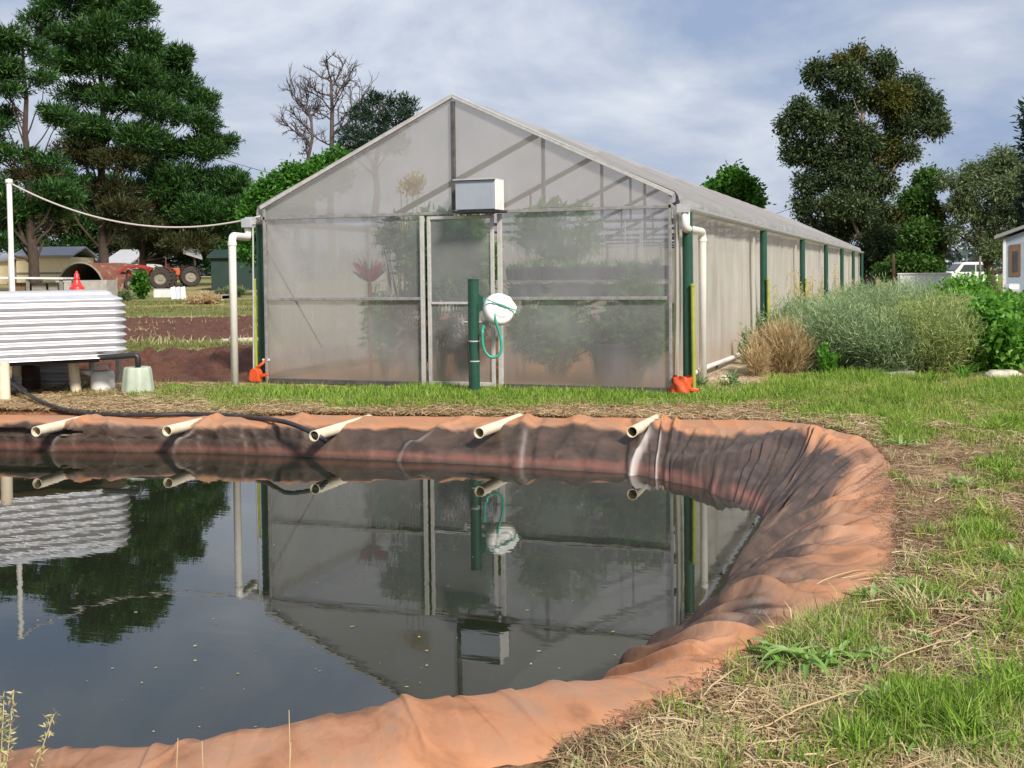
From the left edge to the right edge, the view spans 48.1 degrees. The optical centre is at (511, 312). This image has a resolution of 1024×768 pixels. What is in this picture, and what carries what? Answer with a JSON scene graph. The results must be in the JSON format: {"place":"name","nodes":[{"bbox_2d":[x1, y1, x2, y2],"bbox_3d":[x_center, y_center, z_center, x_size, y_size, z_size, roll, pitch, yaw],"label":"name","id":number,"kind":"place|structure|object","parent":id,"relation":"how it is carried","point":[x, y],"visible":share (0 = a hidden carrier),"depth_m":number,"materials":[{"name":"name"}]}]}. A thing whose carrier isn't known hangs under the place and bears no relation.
{"place":"outdoors","nodes":[
{"label":"outdoors","id":0,"kind":"place"},
{"bbox_2d":[0,450,761,749],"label":"pond water","id":1,"kind":"structure","parent":0,"point":[504,574],"depth_m":6.92,"materials":[{"name":"black liquid"}]},
{"bbox_2d":[401,212,416,375],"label":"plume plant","id":2,"kind":"object","parent":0,"point":[408,350],"visible":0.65,"depth_m":15.21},
{"bbox_2d":[0,269,1023,767],"bbox_3d":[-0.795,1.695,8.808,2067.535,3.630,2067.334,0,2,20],"label":"ground","id":3,"kind":"structure","parent":0,"point":[578,373],"depth_m":15.31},
{"bbox_2d":[0,690,12,767],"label":"dry stalk","id":4,"kind":"object","parent":3,"relation":"on","point":[3,728],"visible":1,"depth_m":3.45,"materials":[{"name":"plant"}]},
{"bbox_2d":[0,254,16,283],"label":"pale shed","id":5,"kind":"structure","parent":3,"relation":"on","point":[3,265],"depth_m":85.99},
{"bbox_2d":[5,179,14,290],"bbox_3d":[-6.947,-0.390,15.927,0.097,2.938,0.149,-2,2,-25],"label":"white pole","id":6,"kind":"object","parent":3,"relation":"on","point":[11,273],"visible":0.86,"depth_m":15.88,"materials":[{"name":"plastic"}]},
{"bbox_2d":[11,183,260,227],"bbox_3d":[-5.188,-1.486,15.709,3.597,0.681,0.024,0,2,7],"label":"sagging cable","id":7,"kind":"object","parent":6,"relation":"attached to","point":[126,222],"visible":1,"depth_m":15.72,"materials":[{"name":"plastic"}]},
{"bbox_2d":[0,690,20,767],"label":"dry stalk","id":8,"kind":"object","parent":3,"relation":"on","point":[8,720],"visible":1,"depth_m":3.45,"materials":[{"name":"plant"}]},
{"bbox_2d":[21,365,40,389],"bbox_3d":[-6.402,0.847,15.124,0.350,0.430,0.350,0,2,20],"label":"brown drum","id":9,"kind":"object","parent":3,"relation":"on","point":[31,378],"visible":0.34,"depth_m":15.00,"materials":[{"name":"plastic"}]},
{"bbox_2d":[0,277,73,290],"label":"slatted bench","id":10,"kind":"object","parent":3,"relation":"on","point":[41,280],"visible":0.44,"depth_m":33.98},
{"bbox_2d":[30,707,60,767],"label":"dry stalk","id":11,"kind":"object","parent":3,"relation":"on","point":[49,732],"visible":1,"depth_m":3.45,"materials":[{"name":"plant"}]},
{"bbox_2d":[0,19,92,282],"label":"pine tree","id":12,"kind":"object","parent":3,"relation":"on","point":[38,170],"visible":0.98,"depth_m":59.74,"materials":[{"name":"green plant"}]},
{"bbox_2d":[39,364,69,386],"bbox_3d":[-6.136,0.831,15.335,0.621,0.440,0.050,-1,2,-6],"label":"crate","id":13,"kind":"object","parent":3,"relation":"on","point":[53,374],"visible":0.41,"depth_m":15.33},
{"bbox_2d":[14,246,97,282],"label":"cream shed","id":14,"kind":"structure","parent":3,"relation":"on","point":[55,261],"depth_m":82.08,"materials":[{"name":"metal"}]},
{"bbox_2d":[31,415,82,436],"bbox_3d":[-4.798,1.203,12.404,0.108,0.112,1.227,0,2,9],"label":"outlet pipe","id":15,"kind":"object","parent":3,"relation":"on","point":[45,429],"visible":0.45,"depth_m":11.96,"materials":[{"name":"beige plastic"}]},
{"bbox_2d":[0,290,140,398],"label":"corrugated tank","id":16,"kind":"object","parent":3,"relation":"on","point":[72,329],"visible":1,"depth_m":14.20,"materials":[{"name":"white metal"}]},
{"bbox_2d":[56,280,117,295],"bbox_3d":[-14.819,-0.625,40.013,1.744,1.001,1.100,-1,2,0],"label":"concrete trough","id":17,"kind":"object","parent":3,"relation":"on","point":[110,286],"visible":0.3,"depth_m":39.45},
{"bbox_2d":[10,0,180,262],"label":"pine tree","id":18,"kind":"object","parent":3,"relation":"on","point":[89,44],"visible":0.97,"depth_m":68.92,"materials":[{"name":"green plant"}]},
{"bbox_2d":[57,262,136,289],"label":"arched shelter","id":19,"kind":"object","parent":3,"relation":"on","point":[97,271],"visible":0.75,"depth_m":64.99,"materials":[{"name":"metal"}]},
{"bbox_2d":[79,363,114,390],"bbox_3d":[-5.385,0.859,14.915,0.457,0.398,0.312,0,2,20],"label":"white jerrycan","id":20,"kind":"object","parent":3,"relation":"on","point":[103,379],"visible":0.7,"depth_m":14.79,"materials":[{"name":"plastic"}]},
{"bbox_2d":[0,155,242,265],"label":"pine tree","id":21,"kind":"object","parent":3,"relation":"on","point":[72,231],"visible":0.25,"depth_m":99.20,"materials":[{"name":"green plant"}]},
{"bbox_2d":[109,249,162,269],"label":"parked white vehicle","id":22,"kind":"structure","parent":3,"relation":"on","point":[130,256],"depth_m":93.21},
{"bbox_2d":[120,366,155,393],"bbox_3d":[-4.737,0.855,14.516,0.441,0.341,0.441,0,2,20],"label":"green bucket","id":23,"kind":"object","parent":3,"relation":"on","point":[139,379],"visible":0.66,"depth_m":14.37,"materials":[{"name":"plastic"}]},
{"bbox_2d":[127,269,153,298],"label":"sapling","id":24,"kind":"object","parent":3,"relation":"on","point":[139,285],"visible":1,"depth_m":49.28,"materials":[{"name":"green plant"}]},
{"bbox_2d":[118,257,177,289],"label":"tractor","id":25,"kind":"object","parent":3,"relation":"on","point":[162,277],"visible":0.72,"depth_m":65.30,"materials":[{"name":"red paint"}]},
{"bbox_2d":[79,345,258,382],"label":"tilled soil","id":26,"kind":"structure","parent":3,"relation":"on","point":[210,364],"depth_m":17.02,"materials":[{"name":"soil"}]},
{"bbox_2d":[162,418,200,435],"bbox_3d":[-3.392,1.196,12.354,0.108,0.118,1.244,0,2,13],"label":"outlet pipe","id":27,"kind":"object","parent":3,"relation":"on","point":[176,428],"visible":0.45,"depth_m":11.89,"materials":[{"name":"beige plastic"}]},
{"bbox_2d":[165,247,201,286],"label":"tractor","id":28,"kind":"object","parent":3,"relation":"on","point":[188,276],"visible":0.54,"depth_m":71.35,"materials":[{"name":"rubber"}]},
{"bbox_2d":[115,39,256,274],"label":"pine tree","id":29,"kind":"object","parent":3,"relation":"on","point":[209,205],"visible":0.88,"depth_m":72.92,"materials":[{"name":"green plant"}]},
{"bbox_2d":[123,315,257,341],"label":"garden soil","id":30,"kind":"structure","parent":3,"relation":"on","point":[196,328],"depth_m":27.16,"materials":[{"name":"soil"}]},
{"bbox_2d":[126,313,257,344],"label":"withered rows","id":31,"kind":"object","parent":30,"relation":"on","point":[151,341],"visible":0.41,"depth_m":23.33,"materials":[{"name":"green plant"}]},
{"bbox_2d":[179,290,224,303],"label":"scrub patch","id":32,"kind":"object","parent":3,"relation":"on","point":[204,297],"visible":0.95,"depth_m":43.02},
{"bbox_2d":[206,249,256,290],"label":"green shed","id":33,"kind":"structure","parent":3,"relation":"on","point":[219,268],"depth_m":61.94,"materials":[{"name":"metal"}]},
{"bbox_2d":[254,279,257,367],"bbox_3d":[-3.538,0.288,15.816,0.061,1.515,0.060,0,2,20],"label":"yellow stake","id":34,"kind":"object","parent":3,"relation":"on","point":[255,336],"visible":0.58,"depth_m":15.80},
{"bbox_2d":[227,142,356,272],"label":"broadleaf tree","id":35,"kind":"object","parent":3,"relation":"on","point":[266,188],"visible":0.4,"depth_m":51.20,"materials":[{"name":"green plant"}]},
{"bbox_2d":[271,62,320,161],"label":"dead tree","id":36,"kind":"object","parent":3,"relation":"on","point":[307,110],"visible":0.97,"depth_m":89.86,"materials":[{"name":"wood"}]},
{"bbox_2d":[294,48,378,150],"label":"dead tree","id":37,"kind":"object","parent":3,"relation":"on","point":[332,105],"visible":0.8,"depth_m":89.88,"materials":[{"name":"wood"}]},
{"bbox_2d":[309,414,371,440],"bbox_3d":[-1.753,1.190,11.903,0.108,0.114,1.272,0,2,18],"label":"outlet pipe","id":38,"kind":"object","parent":3,"relation":"on","point":[330,430],"visible":0.6,"depth_m":11.55,"materials":[{"name":"beige plastic"}]},
{"bbox_2d":[332,87,421,152],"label":"conifer tree","id":39,"kind":"object","parent":3,"relation":"on","point":[384,118],"visible":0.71,"depth_m":85.70,"materials":[{"name":"green plant"}]},
{"bbox_2d":[358,279,404,364],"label":"greenhouse plant","id":40,"kind":"object","parent":3,"relation":"on","point":[384,357],"visible":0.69,"depth_m":15.46,"materials":[{"name":"green plant"}]},
{"bbox_2d":[376,284,453,372],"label":"greenhouse plant","id":41,"kind":"object","parent":3,"relation":"on","point":[417,334],"visible":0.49,"depth_m":15.32,"materials":[{"name":"plant"}]},
{"bbox_2d":[389,210,486,376],"bbox_3d":[-0.960,-0.266,15.222,1.360,2.455,0.952,1,2,34],"label":"greenhouse plant","id":42,"kind":"object","parent":3,"relation":"on","point":[439,238],"visible":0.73,"depth_m":15.01,"materials":[{"name":"green plant"}]},
{"bbox_2d":[0,412,902,767],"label":"pond liner","id":43,"kind":"object","parent":3,"relation":"on","point":[792,486],"visible":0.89,"depth_m":6.72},
{"bbox_2d":[10,376,327,442],"bbox_3d":[-5.385,0.953,13.899,8.695,0.584,1.216,1,3,43],"label":"black hose","id":44,"kind":"object","parent":43,"relation":"on","point":[18,387],"visible":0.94,"depth_m":12.54,"materials":[{"name":"rubber"}]},
{"bbox_2d":[556,436,942,766],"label":"liner litter","id":45,"kind":"object","parent":43,"relation":"on","point":[599,730],"visible":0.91,"depth_m":4.46,"materials":[{"name":"brown plant"}]},
{"bbox_2d":[432,286,495,376],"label":"greenhouse plant","id":46,"kind":"object","parent":3,"relation":"on","point":[457,344],"visible":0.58,"depth_m":15.17,"materials":[{"name":"plant"}]},
{"bbox_2d":[437,214,503,370],"bbox_3d":[-0.577,-0.254,15.265,0.994,2.418,0.983,-1,2,-3],"label":"greenhouse plant","id":47,"kind":"object","parent":3,"relation":"on","point":[484,272],"visible":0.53,"depth_m":15.00,"materials":[{"name":"green plant"}]},
{"bbox_2d":[460,278,488,391],"bbox_3d":[-0.453,0.380,13.983,0.338,1.594,0.145,-1,2,-18],"label":"hose post","id":48,"kind":"object","parent":3,"relation":"on","point":[473,341],"visible":0.95,"depth_m":13.92,"materials":[{"name":"metal"}]},
{"bbox_2d":[478,293,518,358],"bbox_3d":[-0.165,0.160,13.964,0.476,0.790,0.268,-2,2,-24],"label":"hose reel","id":49,"kind":"object","parent":48,"relation":"attached to","point":[497,309],"visible":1,"depth_m":13.88,"materials":[{"name":"white plastic"}]},
{"bbox_2d":[474,413,523,437],"bbox_3d":[-0.114,1.157,11.803,0.108,0.118,1.278,0,2,19],"label":"outlet pipe","id":50,"kind":"object","parent":3,"relation":"on","point":[487,429],"visible":0.72,"depth_m":11.44,"materials":[{"name":"beige plastic"}]},
{"bbox_2d":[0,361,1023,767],"bbox_3d":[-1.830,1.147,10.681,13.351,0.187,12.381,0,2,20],"label":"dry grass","id":51,"kind":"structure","parent":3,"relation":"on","point":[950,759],"depth_m":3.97,"materials":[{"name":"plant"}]},
{"bbox_2d":[62,276,1023,399],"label":"field grass","id":52,"kind":"structure","parent":3,"relation":"on","point":[132,345],"depth_m":33.42,"materials":[{"name":"plant"}]},
{"bbox_2d":[93,233,1002,275],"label":"distant woods","id":53,"kind":"object","parent":3,"relation":"on","point":[957,256],"visible":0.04,"depth_m":194.67,"materials":[{"name":"plant"}]},
{"bbox_2d":[245,94,863,392],"bbox_3d":[6.398,-1.539,34.507,6.070,4.024,42.462,0,2,20],"label":"greenhouse","id":54,"kind":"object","parent":3,"relation":"on","point":[315,237],"visible":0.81,"depth_m":15.54,"materials":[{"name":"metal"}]},
{"bbox_2d":[228,218,254,385],"bbox_3d":[-3.613,-0.099,15.305,0.167,2.327,0.757,0,2,9],"label":"downpipe","id":55,"kind":"object","parent":54,"relation":"attached to","point":[247,224],"visible":0.98,"depth_m":14.96,"materials":[{"name":"plastic"}]},
{"bbox_2d":[249,226,269,382],"bbox_3d":[-3.419,-0.059,15.534,0.268,2.227,0.175,0,2,20],"label":"post","id":56,"kind":"object","parent":54,"relation":"attached to","point":[256,374],"visible":0.96,"depth_m":15.53,"materials":[{"name":"plastic"}]},
{"bbox_2d":[351,258,390,379],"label":"bromeliad plant","id":57,"kind":"object","parent":54,"relation":"in","point":[371,274],"visible":1,"depth_m":15.18,"materials":[{"name":"red plant"}]},
{"bbox_2d":[372,212,419,380],"bbox_3d":[-1.444,-0.265,15.527,0.944,2.438,0.835,0,2,20],"label":"greenhouse plant","id":58,"kind":"object","parent":54,"relation":"in","point":[385,235],"visible":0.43,"depth_m":15.50,"materials":[{"name":"plant"}]},
{"bbox_2d":[427,215,495,386],"bbox_3d":[-0.647,-0.145,14.571,0.910,2.165,0.040,0,2,20],"label":"door","id":59,"kind":"structure","parent":54,"relation":"in","point":[487,378],"depth_m":14.60,"materials":[{"name":"metal"}]},
{"bbox_2d":[452,177,506,213],"bbox_3d":[-0.408,-1.452,14.286,0.620,0.415,0.320,0,2,20],"label":"ventilation box","id":60,"kind":"object","parent":54,"relation":"attached to","point":[478,195],"visible":1,"depth_m":14.17,"materials":[{"name":"white plastic"}]},
{"bbox_2d":[504,288,613,382],"bbox_3d":[0.648,0.304,15.147,1.601,1.295,1.045,0,2,20],"label":"greenhouse plant","id":61,"kind":"object","parent":54,"relation":"in","point":[554,334],"visible":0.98,"depth_m":15.01,"materials":[{"name":"green plant"}]},
{"bbox_2d":[508,206,612,372],"bbox_3d":[0.673,-0.411,16.504,1.556,2.618,0.994,0,2,20],"label":"greenhouse plant","id":62,"kind":"object","parent":54,"relation":"in","point":[546,230],"visible":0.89,"depth_m":16.35,"materials":[{"name":"green plant"}]},
{"bbox_2d":[503,256,668,380],"bbox_3d":[0.964,0.073,15.289,2.217,1.684,0.720,0,2,20],"label":"pot bench","id":63,"kind":"object","parent":54,"relation":"in","point":[574,275],"visible":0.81,"depth_m":15.20,"materials":[{"name":"metal"}]},
{"bbox_2d":[589,341,640,386],"bbox_3d":[1.332,0.657,14.702,0.680,0.550,0.680,0,2,20],"label":"plant pot","id":64,"kind":"object","parent":54,"relation":"in","point":[614,363],"visible":0.85,"depth_m":14.46,"materials":[{"name":"grey plastic"}]},
{"bbox_2d":[597,260,673,383],"bbox_3d":[1.650,0.142,14.691,1.088,1.623,1.003,0,2,20],"label":"greenhouse plant","id":65,"kind":"object","parent":54,"relation":"in","point":[642,322],"visible":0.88,"depth_m":14.51,"materials":[{"name":"green plant"}]},
{"bbox_2d":[681,212,706,379],"bbox_3d":[2.263,-0.090,14.231,0.115,2.257,1.398,0,2,18],"label":"downpipe","id":66,"kind":"object","parent":54,"relation":"attached to","point":[700,232],"visible":0.97,"depth_m":14.79,"materials":[{"name":"plastic"}]},
{"bbox_2d":[129,365,1023,765],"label":"lush grass","id":67,"kind":"structure","parent":3,"relation":"on","point":[941,691],"depth_m":12.51,"materials":[{"name":"plant"}]},
{"bbox_2d":[627,413,660,437],"bbox_3d":[1.359,1.141,11.653,0.108,0.136,1.276,0,2,19],"label":"outlet pipe","id":68,"kind":"object","parent":3,"relation":"on","point":[640,427],"visible":0.69,"depth_m":11.30,"materials":[{"name":"beige plastic"}]},
{"bbox_2d":[669,375,698,394],"bbox_3d":[2.042,0.881,13.690,0.315,0.264,0.246,-1,2,-12],"label":"orange wrap","id":69,"kind":"object","parent":3,"relation":"on","point":[680,384],"visible":0.9,"depth_m":13.60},
{"bbox_2d":[690,284,695,387],"bbox_3d":[2.166,0.356,13.711,0.061,1.405,0.060,0,2,20],"label":"yellow stake","id":70,"kind":"object","parent":3,"relation":"on","point":[693,351],"visible":0.89,"depth_m":13.69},
{"bbox_2d":[700,158,776,208],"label":"broadleaf tree","id":71,"kind":"object","parent":3,"relation":"on","point":[737,182],"visible":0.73,"depth_m":83.52,"materials":[{"name":"green plant"}]},
{"bbox_2d":[736,332,776,375],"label":"dry bush","id":72,"kind":"object","parent":3,"relation":"on","point":[758,358],"visible":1,"depth_m":15.69,"materials":[{"name":"plant"}]},
{"bbox_2d":[736,309,819,373],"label":"dry bush","id":73,"kind":"object","parent":3,"relation":"on","point":[790,350],"visible":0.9,"depth_m":15.94,"materials":[{"name":"plant"}]},
{"bbox_2d":[752,286,841,338],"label":"feathery bush","id":74,"kind":"object","parent":3,"relation":"on","point":[798,304],"visible":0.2,"depth_m":20.15,"materials":[{"name":"plant"}]},
{"bbox_2d":[738,638,863,680],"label":"strap weed","id":75,"kind":"object","parent":3,"relation":"on","point":[790,652],"visible":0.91,"depth_m":4.49,"materials":[{"name":"plant"}]},
{"bbox_2d":[607,368,1023,767],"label":"yellowing grass","id":76,"kind":"structure","parent":3,"relation":"on","point":[959,382],"depth_m":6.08,"materials":[{"name":"plant"}]},
{"bbox_2d":[815,341,842,374],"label":"weed plant","id":77,"kind":"object","parent":3,"relation":"on","point":[828,361],"visible":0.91,"depth_m":15.60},
{"bbox_2d":[779,286,891,371],"bbox_3d":[4.725,0.250,16.396,1.947,1.334,1.999,0,2,20],"label":"feathery bush","id":78,"kind":"object","parent":3,"relation":"on","point":[834,326],"visible":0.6,"depth_m":16.07,"materials":[{"name":"plant"}]},
{"bbox_2d":[800,703,895,752],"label":"grass tuft","id":79,"kind":"object","parent":3,"relation":"on","point":[841,727],"visible":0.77,"depth_m":3.76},
{"bbox_2d":[770,36,955,286],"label":"gum tree","id":80,"kind":"object","parent":3,"relation":"on","point":[847,214],"visible":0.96,"depth_m":77.51,"materials":[{"name":"green plant"}]},
{"bbox_2d":[814,639,922,675],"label":"strap weed","id":81,"kind":"object","parent":3,"relation":"on","point":[838,651],"visible":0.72,"depth_m":4.53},
{"bbox_2d":[809,268,932,315],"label":"feathery bush","id":82,"kind":"object","parent":3,"relation":"on","point":[879,294],"visible":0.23,"depth_m":23.01,"materials":[{"name":"plant"}]},
{"bbox_2d":[848,582,913,602],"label":"leafy weed","id":83,"kind":"object","parent":3,"relation":"on","point":[874,588],"visible":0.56,"depth_m":5.40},
{"bbox_2d":[841,303,936,373],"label":"feathery bush","id":84,"kind":"object","parent":3,"relation":"on","point":[883,356],"visible":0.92,"depth_m":15.57,"materials":[{"name":"plant"}]},
{"bbox_2d":[765,420,1021,688],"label":"pale clumps","id":85,"kind":"object","parent":3,"relation":"on","point":[908,555],"visible":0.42,"depth_m":4.99,"materials":[{"name":"beige plant"}]},
{"bbox_2d":[828,676,966,725],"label":"grass tuft","id":86,"kind":"object","parent":3,"relation":"on","point":[863,702],"visible":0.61,"depth_m":3.94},
{"bbox_2d":[866,161,953,282],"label":"leafy tree","id":87,"kind":"object","parent":3,"relation":"on","point":[926,250],"visible":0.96,"depth_m":71.15,"materials":[{"name":"green plant"}]},
{"bbox_2d":[870,271,950,303],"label":"feathery bush","id":88,"kind":"object","parent":3,"relation":"on","point":[924,289],"visible":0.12,"depth_m":37.50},
{"bbox_2d":[872,573,972,617],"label":"grass tuft","id":89,"kind":"object","parent":3,"relation":"on","point":[916,600],"visible":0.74,"depth_m":5.24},
{"bbox_2d":[897,273,951,292],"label":"white fence","id":90,"kind":"object","parent":3,"relation":"on","point":[916,276],"visible":0.55,"depth_m":66.31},
{"bbox_2d":[862,285,996,374],"bbox_3d":[5.741,0.273,16.116,2.137,1.337,2.267,0,2,20],"label":"feathery bush","id":91,"kind":"object","parent":3,"relation":"on","point":[943,325],"visible":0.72,"depth_m":15.62,"materials":[{"name":"plant"}]},
{"bbox_2d":[885,288,985,318],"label":"feathery bush","id":92,"kind":"object","parent":3,"relation":"on","point":[950,298],"visible":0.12,"depth_m":20.13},
{"bbox_2d":[919,280,1017,305],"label":"leafy shrub","id":93,"kind":"object","parent":3,"relation":"on","point":[971,292],"visible":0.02,"depth_m":21.57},
{"bbox_2d":[928,267,1011,302],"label":"leafy shrub","id":94,"kind":"object","parent":3,"relation":"on","point":[956,282],"visible":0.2,"depth_m":30.23,"materials":[{"name":"plant"}]},
{"bbox_2d":[918,705,1023,761],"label":"grass tuft","id":95,"kind":"object","parent":3,"relation":"on","point":[974,744],"visible":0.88,"depth_m":3.67,"materials":[{"name":"plant"}]},
{"bbox_2d":[946,262,997,280],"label":"parked vehicle","id":96,"kind":"object","parent":3,"relation":"on","point":[961,267],"visible":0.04,"depth_m":83.16,"materials":[{"name":"white metal"}]},
{"bbox_2d":[921,627,1023,703],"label":"grass tuft","id":97,"kind":"object","parent":3,"relation":"on","point":[990,672],"visible":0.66,"depth_m":4.24,"materials":[{"name":"plant"}]},
{"bbox_2d":[929,555,1023,590],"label":"grass tuft","id":98,"kind":"object","parent":3,"relation":"on","point":[965,578],"visible":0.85,"depth_m":5.58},
{"bbox_2d":[933,142,1023,290],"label":"wattle tree","id":99,"kind":"object","parent":3,"relation":"on","point":[964,203],"visible":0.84,"depth_m":69.67,"materials":[{"name":"green plant"}]},
{"bbox_2d":[946,287,1023,373],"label":"leafy shrub","id":100,"kind":"object","parent":3,"relation":"on","point":[1005,344],"visible":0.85,"depth_m":15.64,"materials":[{"name":"plant"}]},
{"bbox_2d":[961,496,1022,522],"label":"grass tuft","id":101,"kind":"object","parent":3,"relation":"on","point":[991,512],"visible":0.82,"depth_m":7.08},
{"bbox_2d":[969,603,1023,642],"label":"grass tuft","id":102,"kind":"object","parent":3,"relation":"on","point":[1004,622],"visible":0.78,"depth_m":4.85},
{"bbox_2d":[973,542,1023,569],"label":"leafy weed","id":103,"kind":"object","parent":3,"relation":"on","point":[1005,559],"visible":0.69,"depth_m":5.97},
{"bbox_2d":[979,458,1022,481],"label":"grass tuft","id":104,"kind":"object","parent":3,"relation":"on","point":[1000,474],"visible":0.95,"depth_m":8.45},
{"bbox_2d":[986,286,1023,317],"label":"leafy shrub","id":105,"kind":"object","parent":3,"relation":"on","point":[1016,295],"visible":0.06,"depth_m":21.35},
{"bbox_2d":[994,225,1023,296],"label":"blue shed","id":106,"kind":"structure","parent":3,"relation":"on","point":[1013,256],"depth_m":55.70,"materials":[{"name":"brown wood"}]},
{"bbox_2d":[1009,244,1020,275],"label":"window","id":107,"kind":"structure","parent":106,"relation":"in","point":[1015,250],"depth_m":55.66,"materials":[{"name":"brown wood"}]},
{"bbox_2d":[1005,97,1023,225],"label":"conifer tree","id":108,"kind":"object","parent":3,"relation":"on","point":[1020,206],"visible":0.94,"depth_m":60.61,"materials":[{"name":"green plant"}]},
{"bbox_2d":[0,0,1023,273],"label":"sky","id":109,"kind":"structure","parent":0,"point":[682,89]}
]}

